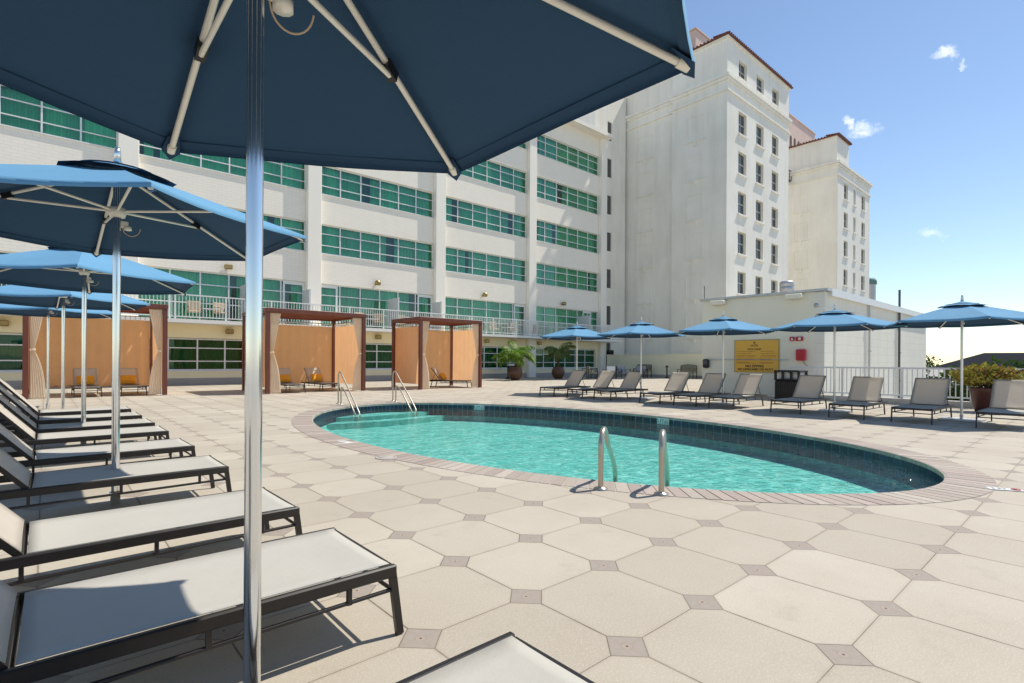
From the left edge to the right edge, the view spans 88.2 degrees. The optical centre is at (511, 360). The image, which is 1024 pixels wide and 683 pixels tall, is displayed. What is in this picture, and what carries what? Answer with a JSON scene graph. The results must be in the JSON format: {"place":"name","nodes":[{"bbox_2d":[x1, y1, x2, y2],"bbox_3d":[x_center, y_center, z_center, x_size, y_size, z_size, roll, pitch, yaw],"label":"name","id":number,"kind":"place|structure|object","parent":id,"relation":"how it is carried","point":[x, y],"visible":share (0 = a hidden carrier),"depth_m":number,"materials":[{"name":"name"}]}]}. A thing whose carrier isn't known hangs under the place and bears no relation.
{"place":"outdoors","nodes":[
{"label":"outdoors","id":0,"kind":"place"},
{"bbox_2d":[0,376,1023,682],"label":"pool deck","id":1,"kind":"structure","parent":0,"point":[596,586],"depth_m":3.14,"materials":[{"name":"beige tile"}]},
{"bbox_2d":[0,304,111,408],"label":"patio umbrella","id":2,"kind":"object","parent":1,"relation":"on","point":[18,310],"visible":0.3,"depth_m":12.26,"materials":[{"name":"blue fabric"}]},
{"bbox_2d":[0,378,130,420],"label":"sun lounger","id":3,"kind":"object","parent":1,"relation":"on","point":[50,412],"visible":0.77,"depth_m":8.71,"materials":[{"name":"beige fabric"}]},
{"bbox_2d":[0,385,141,430],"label":"sun lounger","id":4,"kind":"object","parent":1,"relation":"on","point":[57,419],"visible":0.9,"depth_m":7.68,"materials":[{"name":"grey fabric"}]},
{"bbox_2d":[0,285,149,408],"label":"patio umbrella","id":5,"kind":"object","parent":1,"relation":"on","point":[30,296],"visible":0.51,"depth_m":9.90,"materials":[{"name":"blue fabric"}]},
{"bbox_2d":[0,395,156,440],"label":"sun lounger","id":6,"kind":"object","parent":1,"relation":"on","point":[46,428],"visible":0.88,"depth_m":6.78,"materials":[{"name":"grey fabric"}]},
{"bbox_2d":[0,404,169,453],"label":"sun lounger","id":7,"kind":"object","parent":1,"relation":"on","point":[27,432],"visible":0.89,"depth_m":5.99,"materials":[{"name":"white fabric"}]},
{"bbox_2d":[71,368,101,397],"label":"sun lounger","id":8,"kind":"object","parent":1,"relation":"on","point":[89,372],"visible":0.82,"depth_m":16.92,"materials":[{"name":"grey fabric"}]},
{"bbox_2d":[22,304,167,399],"bbox_3d":[-13.369,-0.368,17.010,3.550,2.929,2.900,0,0,-41],"label":"cabana","id":9,"kind":"object","parent":1,"relation":"on","point":[142,341],"visible":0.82,"depth_m":17.56,"materials":[{"name":"orange fabric"}]},
{"bbox_2d":[0,247,195,444],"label":"patio umbrella","id":10,"kind":"object","parent":1,"relation":"on","point":[53,268],"visible":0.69,"depth_m":7.18,"materials":[{"name":"blue fabric"}]},
{"bbox_2d":[0,424,195,472],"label":"sun lounger","id":11,"kind":"object","parent":1,"relation":"on","point":[73,454],"visible":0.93,"depth_m":4.96,"materials":[{"name":"grey fabric"}]},
{"bbox_2d":[0,448,231,509],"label":"sun lounger","id":12,"kind":"object","parent":1,"relation":"on","point":[22,477],"visible":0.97,"depth_m":3.94,"materials":[{"name":"grey fabric"}]},
{"bbox_2d":[120,368,146,395],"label":"sun lounger","id":13,"kind":"object","parent":1,"relation":"on","point":[129,371],"visible":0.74,"depth_m":17.71,"materials":[{"name":"beige fabric"}]},
{"bbox_2d":[120,375,136,383],"bbox_3d":[-12.744,0.616,17.547,0.460,0.340,0.170,0,-38,-43],"label":"pillow","id":14,"kind":"object","parent":13,"relation":"on","point":[127,379],"visible":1,"depth_m":17.48,"materials":[{"name":"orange fabric"}]},
{"bbox_2d":[0,487,301,585],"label":"sun lounger","id":15,"kind":"object","parent":1,"relation":"on","point":[107,526],"visible":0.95,"depth_m":2.76,"materials":[{"name":"grey fabric"}]},
{"bbox_2d":[0,147,305,505],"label":"patio umbrella","id":16,"kind":"object","parent":1,"relation":"on","point":[117,208],"visible":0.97,"depth_m":4.47,"materials":[{"name":"blue fabric"}]},
{"bbox_2d":[0,527,403,682],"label":"sun lounger","id":17,"kind":"object","parent":1,"relation":"on","point":[67,616],"visible":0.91,"depth_m":1.94,"materials":[{"name":"grey fabric"}]},
{"bbox_2d":[278,368,305,392],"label":"sun lounger","id":18,"kind":"object","parent":1,"relation":"on","point":[286,371],"visible":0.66,"depth_m":19.47,"materials":[{"name":"grey fabric"}]},
{"bbox_2d":[240,307,365,394],"bbox_3d":[-7.887,-0.337,20.057,3.700,2.929,3.000,0,0,-41],"label":"cabana","id":19,"kind":"object","parent":1,"relation":"on","point":[328,351],"visible":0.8,"depth_m":20.97,"materials":[{"name":"fabric"}]},
{"bbox_2d":[0,84,620,388],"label":"hotel building","id":20,"kind":"structure","parent":1,"relation":"on","point":[519,232],"depth_m":30.73,"materials":[{"name":"white paint"}]},
{"bbox_2d":[0,333,21,372],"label":"window","id":21,"kind":"structure","parent":20,"relation":"in","point":[10,343],"depth_m":20.14,"materials":[{"name":"glass"}]},
{"bbox_2d":[0,84,116,149],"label":"window","id":22,"kind":"structure","parent":20,"relation":"in","point":[18,110],"depth_m":20.96,"materials":[{"name":"glass"}]},
{"bbox_2d":[187,301,201,319],"bbox_3d":[-14.131,-2.247,23.536,0.528,0.881,0.556,0,0,-37],"label":"patio chair","id":23,"kind":"object","parent":20,"relation":"on","point":[192,306],"visible":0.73,"depth_m":23.67,"materials":[{"name":"beige fabric"}]},
{"bbox_2d":[149,338,241,371],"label":"window","id":24,"kind":"structure","parent":20,"relation":"in","point":[184,354],"depth_m":24.43,"materials":[{"name":"glass"}]},
{"bbox_2d":[138,266,304,324],"bbox_3d":[-13.516,-2.954,25.163,7.170,2.340,0.529,0,0,-41],"label":"window","id":25,"kind":"structure","parent":20,"relation":"in","point":[207,283],"depth_m":24.94,"materials":[{"name":"glass"}]},
{"bbox_2d":[213,302,230,320],"bbox_3d":[-13.307,-2.242,24.265,0.556,0.881,0.528,0,0,29],"label":"patio chair","id":26,"kind":"object","parent":20,"relation":"on","point":[222,308],"visible":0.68,"depth_m":24.33,"materials":[{"name":"beige fabric"}]},
{"bbox_2d":[139,143,305,190],"bbox_3d":[-13.478,-9.614,25.163,7.170,1.620,0.529,0,0,-41],"label":"window","id":27,"kind":"structure","parent":20,"relation":"in","point":[288,175],"depth_m":25.51,"materials":[{"name":"glass"}]},
{"bbox_2d":[231,208,305,251],"bbox_3d":[-13.496,-6.464,25.163,7.170,1.620,0.529,0,0,-41],"label":"window","id":28,"kind":"structure","parent":20,"relation":"in","point":[294,225],"depth_m":27.19,"materials":[{"name":"glass"}]},
{"bbox_2d":[1,284,619,339],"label":"balcony railing","id":29,"kind":"object","parent":20,"relation":"on","point":[603,329],"visible":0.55,"depth_m":28.69,"materials":[{"name":"white metal"}]},
{"bbox_2d":[321,284,431,328],"bbox_3d":[-7.655,-2.920,30.348,7.120,2.340,0.529,0,0,-41],"label":"window","id":30,"kind":"structure","parent":20,"relation":"in","point":[337,295],"depth_m":30.11,"materials":[{"name":"glass"}]},
{"bbox_2d":[321,224,433,269],"bbox_3d":[-7.635,-6.430,30.348,7.120,1.620,0.529,0,0,-41],"label":"window","id":31,"kind":"structure","parent":20,"relation":"in","point":[336,241],"depth_m":30.20,"materials":[{"name":"glass"}]},
{"bbox_2d":[322,166,433,218],"bbox_3d":[-7.616,-9.580,30.348,7.120,1.620,0.528,0,0,-41],"label":"window","id":32,"kind":"structure","parent":20,"relation":"in","point":[337,184],"depth_m":30.36,"materials":[{"name":"glass"}]},
{"bbox_2d":[366,343,391,369],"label":"window","id":33,"kind":"structure","parent":20,"relation":"in","point":[378,356],"depth_m":30.28,"materials":[{"name":"glass"}]},
{"bbox_2d":[445,296,524,335],"bbox_3d":[-1.793,-2.886,35.531,7.170,2.340,0.525,0,0,-41],"label":"window","id":34,"kind":"structure","parent":20,"relation":"in","point":[453,305],"depth_m":35.66,"materials":[{"name":"glass"}]},
{"bbox_2d":[446,246,526,282],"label":"window","id":35,"kind":"structure","parent":20,"relation":"in","point":[479,264],"depth_m":35.53,"materials":[{"name":"glass"}]},
{"bbox_2d":[446,196,526,238],"bbox_3d":[-1.754,-9.545,35.531,7.170,1.620,0.525,0,0,-41],"label":"window","id":36,"kind":"structure","parent":20,"relation":"in","point":[470,215],"depth_m":35.65,"materials":[{"name":"glass"}]},
{"bbox_2d":[461,160,526,194],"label":"window","id":37,"kind":"structure","parent":20,"relation":"in","point":[486,172],"depth_m":36.29,"materials":[{"name":"glass"}]},
{"bbox_2d":[482,347,522,368],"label":"window","id":38,"kind":"structure","parent":20,"relation":"in","point":[487,352],"depth_m":35.83,"materials":[{"name":"glass"}]},
{"bbox_2d":[536,348,593,368],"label":"window","id":39,"kind":"structure","parent":20,"relation":"in","point":[585,358],"depth_m":40.93,"materials":[{"name":"glass"}]},
{"bbox_2d":[536,306,596,335],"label":"window","id":40,"kind":"structure","parent":20,"relation":"in","point":[548,314],"depth_m":40.52,"materials":[{"name":"glass"}]},
{"bbox_2d":[536,263,598,292],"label":"window","id":41,"kind":"structure","parent":20,"relation":"in","point":[547,275],"depth_m":40.83,"materials":[{"name":"glass"}]},
{"bbox_2d":[537,220,597,253],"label":"window","id":42,"kind":"structure","parent":20,"relation":"in","point":[564,237],"depth_m":40.97,"materials":[{"name":"glass"}]},
{"bbox_2d":[537,176,598,215],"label":"window","id":43,"kind":"structure","parent":20,"relation":"in","point":[546,190],"depth_m":40.95,"materials":[{"name":"glass"}]},
{"bbox_2d":[537,135,598,176],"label":"window","id":44,"kind":"structure","parent":20,"relation":"in","point":[549,149],"depth_m":40.94,"materials":[{"name":"glass"}]},
{"bbox_2d":[301,368,339,391],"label":"sun lounger","id":45,"kind":"object","parent":1,"relation":"on","point":[308,371],"visible":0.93,"depth_m":20.48,"materials":[{"name":"grey fabric"}]},
{"bbox_2d":[0,0,694,682],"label":"patio umbrella","id":46,"kind":"object","parent":1,"relation":"on","point":[454,88],"visible":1,"depth_m":1.89,"materials":[{"name":"blue fabric"}]},
{"bbox_2d":[336,371,360,420],"bbox_3d":[-4.210,0.886,13.614,0.116,1.232,1.390,0,0,-41],"label":"step handrail","id":47,"kind":"object","parent":1,"relation":"attached to","point":[341,388],"visible":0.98,"depth_m":13.74,"materials":[{"name":"silver metal"}]},
{"bbox_2d":[392,371,417,416],"bbox_3d":[-2.997,0.893,14.687,0.116,1.232,1.390,0,0,-41],"label":"step handrail","id":48,"kind":"object","parent":1,"relation":"attached to","point":[396,386],"visible":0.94,"depth_m":14.90,"materials":[{"name":"silver metal"}]},
{"bbox_2d":[390,316,483,389],"bbox_3d":[-3.250,-0.309,22.958,3.250,2.929,2.400,0,0,-41],"label":"cabana","id":49,"kind":"object","parent":1,"relation":"on","point":[420,350],"visible":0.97,"depth_m":23.06,"materials":[{"name":"fabric"}]},
{"bbox_2d":[429,367,471,387],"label":"sun lounger","id":50,"kind":"object","parent":1,"relation":"on","point":[435,371],"visible":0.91,"depth_m":23.38,"materials":[{"name":"grey fabric"}]},
{"bbox_2d":[396,631,594,682],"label":"sun lounger","id":51,"kind":"object","parent":1,"relation":"on","point":[509,657],"visible":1,"depth_m":1.51,"materials":[{"name":"white fabric"}]},
{"bbox_2d":[491,341,536,379],"bbox_3d":[0.157,-0.055,32.305,2.729,2.462,2.640,0,0,-41],"label":"potted palm","id":52,"kind":"object","parent":1,"relation":"on","point":[517,355],"visible":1,"depth_m":32.07,"materials":[{"name":"plant"}]},
{"bbox_2d":[544,342,575,378],"bbox_3d":[3.118,-0.052,35.190,2.312,2.490,2.669,0,0,-41],"label":"potted palm","id":53,"kind":"object","parent":1,"relation":"on","point":[558,371],"visible":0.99,"depth_m":34.88,"materials":[{"name":"plant"}]},
{"bbox_2d":[539,370,590,396],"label":"sun lounger","id":54,"kind":"object","parent":1,"relation":"on","point":[575,378],"visible":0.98,"depth_m":18.49,"materials":[{"name":"grey fabric"}]},
{"bbox_2d":[540,322,612,394],"bbox_3d":[2.330,-0.109,18.950,2.860,2.594,2.478,0,0,43],"label":"patio umbrella","id":55,"kind":"object","parent":1,"relation":"on","point":[576,332],"visible":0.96,"depth_m":18.59,"materials":[{"name":"fabric"}]},
{"bbox_2d":[566,371,619,398],"bbox_3d":[2.701,0.761,17.377,1.921,0.859,0.674,0,0,-41],"label":"sun lounger","id":56,"kind":"object","parent":1,"relation":"on","point":[604,379],"visible":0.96,"depth_m":17.61,"materials":[{"name":"beige fabric"}]},
{"bbox_2d":[593,371,647,400],"bbox_3d":[3.447,0.765,16.654,1.921,0.859,0.674,0,0,-41],"label":"sun lounger","id":57,"kind":"object","parent":1,"relation":"on","point":[631,381],"visible":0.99,"depth_m":16.84,"materials":[{"name":"grey fabric"}]},
{"bbox_2d":[319,405,940,493],"bbox_3d":[0.317,1.437,9.700,6.578,0.440,11.938,0,0,-41],"label":"pool basin","id":58,"kind":"object","parent":1,"relation":"in","point":[720,480],"visible":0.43,"depth_m":9.35,"materials":[{"name":"paint"}]},
{"bbox_2d":[313,405,943,488],"bbox_3d":[0.317,1.375,9.700,6.570,0.296,11.928,0,0,-41],"label":"pool tile band","id":59,"kind":"object","parent":58,"relation":"attached to","point":[930,473],"visible":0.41,"depth_m":10.16,"materials":[{"name":"tile"}]},
{"bbox_2d":[597,317,684,398],"bbox_3d":[4.133,-0.099,16.912,2.478,2.594,2.860,0,0,-33],"label":"patio umbrella","id":60,"kind":"object","parent":1,"relation":"on","point":[641,330],"visible":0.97,"depth_m":16.67,"materials":[{"name":"fabric"}]},
{"bbox_2d":[292,402,995,504],"bbox_3d":[0.318,1.200,9.700,7.328,0.054,12.687,0,0,-41],"label":"pool coping","id":61,"kind":"object","parent":1,"relation":"on","point":[962,482],"visible":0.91,"depth_m":5.55,"materials":[{"name":"stone"}]},
{"bbox_2d":[594,426,617,490],"bbox_3d":[0.972,1.136,5.250,0.130,1.030,0.986,0,0,22],"label":"grab rail","id":62,"kind":"object","parent":61,"relation":"attached to","point":[603,435],"visible":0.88,"depth_m":4.85,"materials":[{"name":"silver metal"}]},
{"bbox_2d":[291,402,996,504],"bbox_3d":[0.318,1.204,9.700,7.340,0.050,12.700,0,0,-41],"label":"coping mortar","id":63,"kind":"object","parent":61,"relation":"attached to","point":[466,403],"visible":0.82,"depth_m":8.13,"materials":[{"name":"grey concrete"}]},
{"bbox_2d":[654,429,669,495],"bbox_3d":[1.478,1.139,5.070,0.130,1.030,0.986,0,0,22],"label":"grab rail","id":64,"kind":"object","parent":61,"relation":"attached to","point":[663,462],"visible":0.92,"depth_m":4.67,"materials":[{"name":"silver metal"}]},
{"bbox_2d":[639,372,694,403],"bbox_3d":[4.550,0.772,15.438,1.921,0.859,0.674,0,0,-42],"label":"sun lounger","id":65,"kind":"object","parent":1,"relation":"on","point":[676,383],"visible":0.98,"depth_m":15.67,"materials":[{"name":"grey fabric"}]},
{"bbox_2d":[673,373,730,406],"bbox_3d":[5.283,0.776,14.639,1.921,0.859,0.674,0,0,-42],"label":"sun lounger","id":66,"kind":"object","parent":1,"relation":"on","point":[711,384],"visible":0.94,"depth_m":14.86,"materials":[{"name":"grey fabric"}]},
{"bbox_2d":[676,312,776,404],"bbox_3d":[5.941,-0.088,14.867,2.860,2.594,2.478,0,0,45],"label":"patio umbrella","id":67,"kind":"object","parent":1,"relation":"on","point":[723,326],"visible":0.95,"depth_m":14.53,"materials":[{"name":"fabric"}]},
{"bbox_2d":[708,374,766,409],"bbox_3d":[5.962,0.780,13.917,1.921,0.859,0.674,0,0,-42],"label":"sun lounger","id":68,"kind":"object","parent":1,"relation":"on","point":[746,386],"visible":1,"depth_m":14.15,"materials":[{"name":"grey fabric"}]},
{"bbox_2d":[774,370,807,398],"bbox_3d":[8.652,0.754,16.401,0.560,0.938,0.800,0,0,-35],"label":"litter bin","id":69,"kind":"object","parent":1,"relation":"on","point":[785,385],"visible":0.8,"depth_m":16.27,"materials":[{"name":"black plastic"}]},
{"bbox_2d":[770,375,829,414],"bbox_3d":[6.998,0.786,12.791,1.921,0.859,0.674,0,0,-42],"label":"sun lounger","id":70,"kind":"object","parent":1,"relation":"on","point":[808,388],"visible":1,"depth_m":13.02,"materials":[{"name":"beige fabric"}]},
{"bbox_2d":[770,304,908,412],"bbox_3d":[7.796,-0.078,12.770,2.860,2.594,2.478,0,0,37],"label":"patio umbrella","id":71,"kind":"object","parent":1,"relation":"on","point":[834,320],"visible":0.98,"depth_m":12.57,"materials":[{"name":"fabric"}]},
{"bbox_2d":[828,376,887,419],"bbox_3d":[7.745,0.791,11.796,1.921,0.859,0.674,0,0,-43],"label":"sun lounger","id":72,"kind":"object","parent":1,"relation":"on","point":[864,392],"visible":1,"depth_m":12.04,"materials":[{"name":"beige fabric"}]},
{"bbox_2d":[820,394,973,408],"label":"railing curb","id":73,"kind":"structure","parent":1,"relation":"on","point":[900,401],"depth_m":14.98,"materials":[{"name":"concrete"}]},
{"bbox_2d":[789,366,1021,401],"bbox_3d":[14.625,0.645,11.037,0.060,0.890,16.750,0,0,-41],"label":"deck railing","id":74,"kind":"object","parent":73,"relation":"on","point":[842,392],"visible":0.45,"depth_m":15.26,"materials":[{"name":"white metal"}]},
{"bbox_2d":[890,378,953,424],"bbox_3d":[8.512,0.795,10.928,1.921,0.859,0.674,0,0,-40],"label":"sun lounger","id":75,"kind":"object","parent":1,"relation":"on","point":[929,394],"visible":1,"depth_m":11.16,"materials":[{"name":"beige fabric"}]},
{"bbox_2d":[883,295,1023,422],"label":"patio umbrella","id":76,"kind":"object","parent":1,"relation":"on","point":[962,314],"visible":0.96,"depth_m":10.76,"materials":[{"name":"blue fabric"}]},
{"bbox_2d":[948,361,1023,411],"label":"planter","id":77,"kind":"object","parent":1,"relation":"on","point":[978,376],"visible":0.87,"depth_m":12.74,"materials":[{"name":"red ceramic"}]},
{"bbox_2d":[975,379,1023,427],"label":"sun lounger","id":78,"kind":"object","parent":1,"relation":"on","point":[1007,398],"visible":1,"depth_m":10.32,"materials":[{"name":"beige fabric"}]},
{"bbox_2d":[315,407,938,493],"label":"pool water","id":79,"kind":"structure","parent":0,"point":[645,454],"depth_m":7.93,"materials":[{"name":"teal liquid"}]},
{"bbox_2d":[607,354,702,378],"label":"parapet wall","id":80,"kind":"structure","parent":0,"point":[660,362],"depth_m":39.40,"materials":[{"name":"white paint"}]},
{"bbox_2d":[475,369,942,402],"bbox_3d":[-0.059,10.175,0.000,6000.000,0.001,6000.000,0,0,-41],"label":"street ground","id":81,"kind":"structure","parent":0,"point":[935,372],"depth_m":591.77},
{"bbox_2d":[578,97,625,354],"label":"stair tower","id":82,"kind":"structure","parent":81,"relation":"on","point":[610,118],"depth_m":45.63,"materials":[{"name":"beige paint"}]},
{"bbox_2d":[624,27,792,353],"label":"tower wing","id":83,"kind":"structure","parent":81,"relation":"on","point":[706,176],"depth_m":42.61,"materials":[{"name":"white paint"}]},
{"bbox_2d":[684,193,703,224],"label":"blind window","id":84,"kind":"structure","parent":83,"relation":"in","point":[693,220],"depth_m":41.33,"materials":[{"name":"beige paint"}]},
{"bbox_2d":[684,233,703,264],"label":"blind window","id":85,"kind":"structure","parent":83,"relation":"in","point":[693,259],"depth_m":41.34,"materials":[{"name":"beige paint"}]},
{"bbox_2d":[685,153,703,185],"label":"blind window","id":86,"kind":"structure","parent":83,"relation":"in","point":[694,180],"depth_m":41.35,"materials":[{"name":"beige paint"}]},
{"bbox_2d":[737,272,744,295],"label":"window","id":87,"kind":"structure","parent":83,"relation":"in","point":[740,275],"depth_m":41.48,"materials":[{"name":"grey glass"}]},
{"bbox_2d":[737,193,747,218],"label":"window","id":88,"kind":"structure","parent":83,"relation":"in","point":[740,197],"depth_m":41.43,"materials":[{"name":"beige paint"}]},
{"bbox_2d":[737,232,747,257],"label":"window","id":89,"kind":"structure","parent":83,"relation":"in","point":[740,236],"depth_m":41.45,"materials":[{"name":"grey glass"}]},
{"bbox_2d":[738,153,747,178],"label":"window","id":90,"kind":"structure","parent":83,"relation":"in","point":[740,157],"depth_m":41.40,"materials":[{"name":"beige paint"}]},
{"bbox_2d":[738,114,748,139],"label":"window","id":91,"kind":"structure","parent":83,"relation":"in","point":[741,118],"depth_m":41.38,"materials":[{"name":"beige paint"}]},
{"bbox_2d":[755,163,764,187],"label":"window","id":92,"kind":"structure","parent":83,"relation":"in","point":[758,167],"depth_m":43.41,"materials":[{"name":"beige paint"}]},
{"bbox_2d":[755,201,764,225],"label":"window","id":93,"kind":"structure","parent":83,"relation":"in","point":[758,205],"depth_m":43.44,"materials":[{"name":"grey glass"}]},
{"bbox_2d":[755,239,764,262],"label":"window","id":94,"kind":"structure","parent":83,"relation":"in","point":[758,242],"depth_m":43.51,"materials":[{"name":"grey glass"}]},
{"bbox_2d":[756,125,765,150],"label":"window","id":95,"kind":"structure","parent":83,"relation":"in","point":[758,130],"depth_m":43.43,"materials":[{"name":"beige paint"}]},
{"bbox_2d":[700,288,925,398],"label":"service building","id":96,"kind":"structure","parent":81,"relation":"on","point":[773,310],"depth_m":19.02,"materials":[{"name":"paint"}]},
{"bbox_2d":[734,339,779,372],"bbox_3d":[8.637,-0.175,18.686,0.041,1.150,1.560,0,0,-41],"label":"wall sign","id":97,"kind":"object","parent":96,"relation":"attached to","point":[758,349],"visible":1,"depth_m":18.66,"materials":[{"name":"gold metal"}]},
{"bbox_2d":[779,281,794,291],"bbox_3d":[12.466,-2.897,23.962,0.620,1.490,0.611,0,0,-41],"label":"roof vent","id":98,"kind":"object","parent":96,"relation":"on","point":[784,286],"visible":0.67,"depth_m":23.72,"materials":[{"name":"metal"}]},
{"bbox_2d":[784,293,803,299],"bbox_3d":[9.408,-2.140,17.616,0.318,0.180,0.520,0,0,-41],"label":"flood light","id":99,"kind":"object","parent":96,"relation":"attached to","point":[796,296],"visible":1,"depth_m":17.50,"materials":[{"name":"white plastic"}]},
{"bbox_2d":[796,349,807,365],"bbox_3d":[9.604,-0.111,17.510,0.152,0.556,0.355,0,0,-41],"label":"emergency phone box","id":100,"kind":"object","parent":96,"relation":"attached to","point":[800,354],"visible":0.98,"depth_m":17.47,"materials":[{"name":"red plastic"}]},
{"bbox_2d":[868,305,871,376],"bbox_3d":[13.554,0.324,20.024,0.120,4.860,0.095,0,0,-41],"label":"drain pipe","id":101,"kind":"object","parent":96,"relation":"attached to","point":[869,331],"visible":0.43,"depth_m":20.01,"materials":[{"name":"metal"}]},
{"bbox_2d":[869,278,876,299],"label":"vent stack","id":102,"kind":"object","parent":96,"relation":"on","point":[872,287],"visible":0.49,"depth_m":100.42,"materials":[{"name":"metal"}]},
{"bbox_2d":[898,290,900,397],"bbox_3d":[16.774,-0.152,22.877,0.120,5.850,0.105,0,0,-41],"label":"drain pipe","id":103,"kind":"object","parent":96,"relation":"attached to","point":[899,319],"visible":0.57,"depth_m":22.85,"materials":[{"name":"grey metal"}]},
{"bbox_2d":[926,355,942,377],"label":"broadleaf tree","id":104,"kind":"object","parent":81,"relation":"on","point":[929,364],"visible":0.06,"depth_m":57.05,"materials":[{"name":"green plant"}]},
{"bbox_2d":[934,355,1023,400],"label":"broadleaf tree","id":105,"kind":"object","parent":81,"relation":"on","point":[1017,364],"visible":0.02,"depth_m":29.77,"materials":[{"name":"green plant"}]},
{"bbox_2d":[788,113,872,297],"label":"tower wing","id":106,"kind":"structure","parent":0,"point":[829,195],"depth_m":57.77,"materials":[{"name":"white paint"}]},
{"bbox_2d":[685,0,1023,365],"label":"sky","id":107,"kind":"structure","parent":0,"point":[927,95],"materials":[{"name":"blue"}]},
{"bbox_2d":[931,353,1023,399],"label":"distant building","id":108,"kind":"structure","parent":0,"point":[980,358],"depth_m":76.62,"materials":[{"name":"grey stone"}]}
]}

